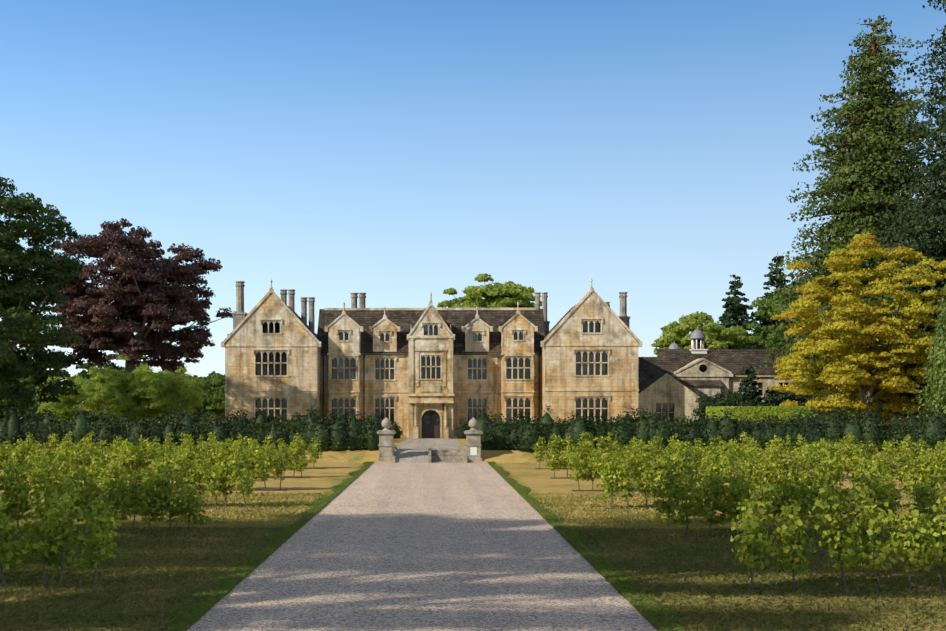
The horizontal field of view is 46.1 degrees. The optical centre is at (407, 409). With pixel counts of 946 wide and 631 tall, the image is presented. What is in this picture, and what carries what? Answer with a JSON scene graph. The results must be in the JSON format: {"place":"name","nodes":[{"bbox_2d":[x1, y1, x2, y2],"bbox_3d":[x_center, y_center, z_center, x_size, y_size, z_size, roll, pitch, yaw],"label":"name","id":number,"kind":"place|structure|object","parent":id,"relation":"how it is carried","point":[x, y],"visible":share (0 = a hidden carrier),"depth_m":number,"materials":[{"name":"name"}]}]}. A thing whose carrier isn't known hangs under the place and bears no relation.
{"place":"outdoors","nodes":[
{"label":"outdoors","id":0,"kind":"place"},
{"bbox_2d":[187,462,657,630],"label":"driveway","id":1,"kind":"structure","parent":0,"point":[467,546],"depth_m":22.95,"materials":[{"name":"grey gravel"}]},
{"bbox_2d":[397,438,462,449],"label":"forecourt paving","id":2,"kind":"structure","parent":0,"point":[432,443],"depth_m":83.33,"materials":[{"name":"grey stone"}]},
{"bbox_2d":[7,417,927,462],"bbox_3d":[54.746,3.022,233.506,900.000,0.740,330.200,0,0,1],"label":"terrace lawn","id":3,"kind":"structure","parent":0,"point":[518,456],"depth_m":70.67,"materials":[{"name":"yellow plant"}]},
{"bbox_2d":[0,377,47,418],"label":"tree","id":4,"kind":"object","parent":3,"relation":"on","point":[3,402],"visible":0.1,"depth_m":113.89,"materials":[{"name":"green plant"}]},
{"bbox_2d":[0,313,84,418],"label":"tree","id":5,"kind":"object","parent":3,"relation":"on","point":[38,354],"visible":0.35,"depth_m":120.23,"materials":[{"name":"green plant"}]},
{"bbox_2d":[0,177,86,421],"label":"oak tree","id":6,"kind":"object","parent":3,"relation":"on","point":[20,292],"visible":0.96,"depth_m":80.08,"materials":[{"name":"green plant"}]},
{"bbox_2d":[35,372,87,422],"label":"birch tree","id":7,"kind":"object","parent":3,"relation":"on","point":[66,405],"visible":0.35,"depth_m":96.67,"materials":[{"name":"green plant"}]},
{"bbox_2d":[27,394,99,421],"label":"shrub","id":8,"kind":"object","parent":3,"relation":"on","point":[33,407],"visible":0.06,"depth_m":107.68,"materials":[{"name":"green plant"}]},
{"bbox_2d":[76,366,136,420],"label":"birch tree","id":9,"kind":"object","parent":3,"relation":"on","point":[95,389],"visible":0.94,"depth_m":95.78,"materials":[{"name":"green plant"}]},
{"bbox_2d":[5,218,234,378],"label":"copper beech tree","id":10,"kind":"object","parent":3,"relation":"on","point":[140,289],"visible":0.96,"depth_m":119.43,"materials":[{"name":"purple plant"}]},
{"bbox_2d":[99,376,154,421],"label":"tree","id":11,"kind":"object","parent":3,"relation":"on","point":[117,402],"depth_m":111.33,"materials":[{"name":"green plant"}]},
{"bbox_2d":[105,377,157,422],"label":"birch tree","id":12,"kind":"object","parent":3,"relation":"on","point":[133,415],"visible":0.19,"depth_m":97.93,"materials":[{"name":"green plant"}]},
{"bbox_2d":[116,354,180,419],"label":"birch tree","id":13,"kind":"object","parent":3,"relation":"on","point":[140,373],"visible":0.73,"depth_m":96.97,"materials":[{"name":"green plant"}]},
{"bbox_2d":[145,366,206,421],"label":"birch tree","id":14,"kind":"object","parent":3,"relation":"on","point":[174,394],"visible":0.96,"depth_m":96.10,"materials":[{"name":"green plant"}]},
{"bbox_2d":[154,399,206,421],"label":"shrub","id":15,"kind":"object","parent":3,"relation":"on","point":[199,412],"visible":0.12,"depth_m":113.47,"materials":[{"name":"green plant"}]},
{"bbox_2d":[187,373,224,423],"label":"tree","id":16,"kind":"object","parent":3,"relation":"on","point":[213,399],"visible":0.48,"depth_m":107.67,"materials":[{"name":"green plant"}]},
{"bbox_2d":[388,421,402,438],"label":"yew topiary","id":17,"kind":"object","parent":3,"relation":"on","point":[396,436],"depth_m":100.25,"materials":[{"name":"green plant"}]},
{"bbox_2d":[221,278,641,438],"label":"mansion","id":18,"kind":"structure","parent":3,"relation":"on","point":[430,371],"depth_m":100.64,"materials":[{"name":"stone"}]},
{"bbox_2d":[454,421,470,438],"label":"yew topiary","id":19,"kind":"object","parent":3,"relation":"on","point":[462,427],"depth_m":99.58,"materials":[{"name":"green plant"}]},
{"bbox_2d":[437,273,541,307],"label":"tree","id":20,"kind":"object","parent":3,"relation":"on","point":[509,294],"visible":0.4,"depth_m":146.91,"materials":[{"name":"green plant"}]},
{"bbox_2d":[651,311,753,354],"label":"tree","id":21,"kind":"object","parent":3,"relation":"on","point":[716,334],"visible":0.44,"depth_m":144.88,"materials":[{"name":"green plant"}]},
{"bbox_2d":[705,406,728,419],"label":"clipped hedge","id":22,"kind":"object","parent":3,"relation":"on","point":[714,410],"depth_m":95.91,"materials":[{"name":"green plant"}]},
{"bbox_2d":[693,389,753,422],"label":"hedge","id":23,"kind":"object","parent":3,"relation":"on","point":[735,398],"visible":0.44,"depth_m":100.98,"materials":[{"name":"green plant"}]},
{"bbox_2d":[718,275,757,348],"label":"conifer tree","id":24,"kind":"object","parent":3,"relation":"on","point":[735,311],"visible":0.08,"depth_m":172.66,"materials":[{"name":"green plant"}]},
{"bbox_2d":[732,365,762,405],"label":"conifer tree","id":25,"kind":"object","parent":3,"relation":"on","point":[745,383],"visible":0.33,"depth_m":101.12,"materials":[{"name":"green plant"}]},
{"bbox_2d":[730,394,782,406],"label":"shrub","id":26,"kind":"object","parent":3,"relation":"on","point":[761,403],"visible":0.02,"depth_m":100.96,"materials":[{"name":"green plant"}]},
{"bbox_2d":[746,288,816,389],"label":"tree","id":27,"kind":"object","parent":3,"relation":"on","point":[766,338],"visible":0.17,"depth_m":145.66,"materials":[{"name":"green plant"}]},
{"bbox_2d":[750,256,818,399],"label":"conifer tree","id":28,"kind":"object","parent":3,"relation":"on","point":[774,281],"visible":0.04,"depth_m":178.02,"materials":[{"name":"green plant"}]},
{"bbox_2d":[763,386,811,406],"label":"shrub","id":29,"kind":"object","parent":3,"relation":"on","point":[800,399],"visible":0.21,"depth_m":101.62,"materials":[{"name":"green plant"}]},
{"bbox_2d":[723,406,863,423],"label":"clipped hedge","id":30,"kind":"object","parent":3,"relation":"on","point":[743,412],"depth_m":91.12,"materials":[{"name":"green plant"}]},
{"bbox_2d":[798,386,857,405],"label":"shrub","id":31,"kind":"object","parent":3,"relation":"on","point":[831,393],"visible":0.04,"depth_m":99.72,"materials":[{"name":"green plant"}]},
{"bbox_2d":[757,15,941,418],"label":"sequoia tree","id":32,"kind":"object","parent":3,"relation":"on","point":[866,175],"visible":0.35,"depth_m":107.88,"materials":[{"name":"green plant"}]},
{"bbox_2d":[770,232,945,421],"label":"golden tree","id":33,"kind":"object","parent":3,"relation":"on","point":[852,359],"visible":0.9,"depth_m":82.56,"materials":[{"name":"yellow plant"}]},
{"bbox_2d":[851,396,888,419],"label":"shrub","id":34,"kind":"object","parent":3,"relation":"on","point":[877,406],"visible":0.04,"depth_m":99.30,"materials":[{"name":"green plant"}]},
{"bbox_2d":[878,382,929,420],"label":"shrub","id":35,"kind":"object","parent":3,"relation":"on","point":[904,393],"visible":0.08,"depth_m":89.74,"materials":[{"name":"green plant"}]},
{"bbox_2d":[866,0,945,386],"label":"conifer tree","id":36,"kind":"object","parent":3,"relation":"on","point":[930,243],"visible":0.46,"depth_m":89.59,"materials":[{"name":"green plant"}]},
{"bbox_2d":[876,287,944,393],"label":"tree","id":37,"kind":"object","parent":3,"relation":"on","point":[899,315],"visible":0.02,"depth_m":93.79,"materials":[{"name":"green plant"}]},
{"bbox_2d":[907,284,945,420],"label":"weeping tree","id":38,"kind":"object","parent":3,"relation":"on","point":[939,375],"visible":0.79,"depth_m":75.19,"materials":[{"name":"green plant"}]},
{"bbox_2d":[930,396,945,414],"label":"shrub","id":39,"kind":"object","parent":3,"relation":"on","point":[944,402],"visible":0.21,"depth_m":83.03,"materials":[{"name":"green plant"}]},
{"bbox_2d":[0,414,945,630],"bbox_3d":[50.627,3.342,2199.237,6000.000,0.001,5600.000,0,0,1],"label":"lawn","id":40,"kind":"structure","parent":0,"point":[529,475],"depth_m":51.30,"materials":[{"name":"yellow plant"}]},
{"bbox_2d":[67,350,148,392],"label":"horizon tree","id":41,"kind":"object","parent":40,"relation":"on","point":[83,374],"visible":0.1,"depth_m":535.17,"materials":[{"name":"green plant"}]},
{"bbox_2d":[0,526,284,630],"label":"grass tufts","id":42,"kind":"object","parent":40,"relation":"on","point":[127,597],"visible":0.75,"depth_m":21.34,"materials":[{"name":"green plant"}]},
{"bbox_2d":[1,468,325,587],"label":"sapling soil bed","id":43,"kind":"object","parent":40,"relation":"on","point":[229,490],"visible":0.12,"depth_m":45.77,"materials":[{"name":"brown soil"}]},
{"bbox_2d":[0,431,322,587],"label":"young trees","id":44,"kind":"object","parent":43,"relation":"on","point":[56,501],"visible":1,"depth_m":29.85,"materials":[{"name":"green plant"}]},
{"bbox_2d":[0,492,330,528],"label":"grass tufts","id":45,"kind":"object","parent":40,"relation":"on","point":[272,516],"visible":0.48,"depth_m":35.41,"materials":[{"name":"plant"}]},
{"bbox_2d":[0,404,383,450],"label":"yew hedge","id":46,"kind":"object","parent":40,"relation":"on","point":[151,421],"depth_m":71.90,"materials":[{"name":"green plant"}]},
{"bbox_2d":[182,371,224,388],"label":"horizon tree","id":47,"kind":"object","parent":40,"relation":"on","point":[209,374],"depth_m":548.67,"materials":[{"name":"green plant"}]},
{"bbox_2d":[167,461,373,630],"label":"verge grass","id":48,"kind":"structure","parent":40,"relation":"on","point":[187,618],"depth_m":22.41,"materials":[{"name":"green plant"}]},
{"bbox_2d":[392,447,466,462],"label":"steps","id":49,"kind":"structure","parent":40,"relation":"on","point":[429,456],"depth_m":71.24,"materials":[{"name":"stone"}]},
{"bbox_2d":[377,417,482,460],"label":"gate piers","id":50,"kind":"structure","parent":40,"relation":"on","point":[386,444],"depth_m":69.98,"materials":[{"name":"grey stone"}]},
{"bbox_2d":[487,461,682,630],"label":"verge grass","id":51,"kind":"structure","parent":40,"relation":"on","point":[658,619],"depth_m":22.34,"materials":[{"name":"green plant"}]},
{"bbox_2d":[475,405,945,451],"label":"yew hedge","id":52,"kind":"object","parent":40,"relation":"on","point":[795,426],"depth_m":71.10,"materials":[{"name":"green plant"}]},
{"bbox_2d":[638,326,807,422],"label":"outbuilding","id":53,"kind":"structure","parent":40,"relation":"on","point":[675,380],"depth_m":111.85,"materials":[{"name":"stone"}]},
{"bbox_2d":[529,492,945,529],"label":"grass tufts","id":54,"kind":"object","parent":40,"relation":"on","point":[597,519],"visible":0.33,"depth_m":35.24,"materials":[{"name":"green plant"}]},
{"bbox_2d":[535,468,945,591],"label":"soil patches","id":55,"kind":"object","parent":40,"relation":"on","point":[694,508],"visible":0.08,"depth_m":37.00,"materials":[{"name":"brown soil"}]},
{"bbox_2d":[532,431,945,589],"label":"young trees","id":56,"kind":"object","parent":55,"relation":"on","point":[862,466],"visible":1,"depth_m":28.77,"materials":[{"name":"green plant"}]},
{"bbox_2d":[569,527,945,630],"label":"grass tufts","id":57,"kind":"object","parent":40,"relation":"on","point":[725,601],"visible":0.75,"depth_m":20.63,"materials":[{"name":"green plant"}]},
{"bbox_2d":[0,0,945,380],"label":"sky","id":58,"kind":"structure","parent":0,"point":[397,153],"materials":[{"name":"blue"}]}
]}

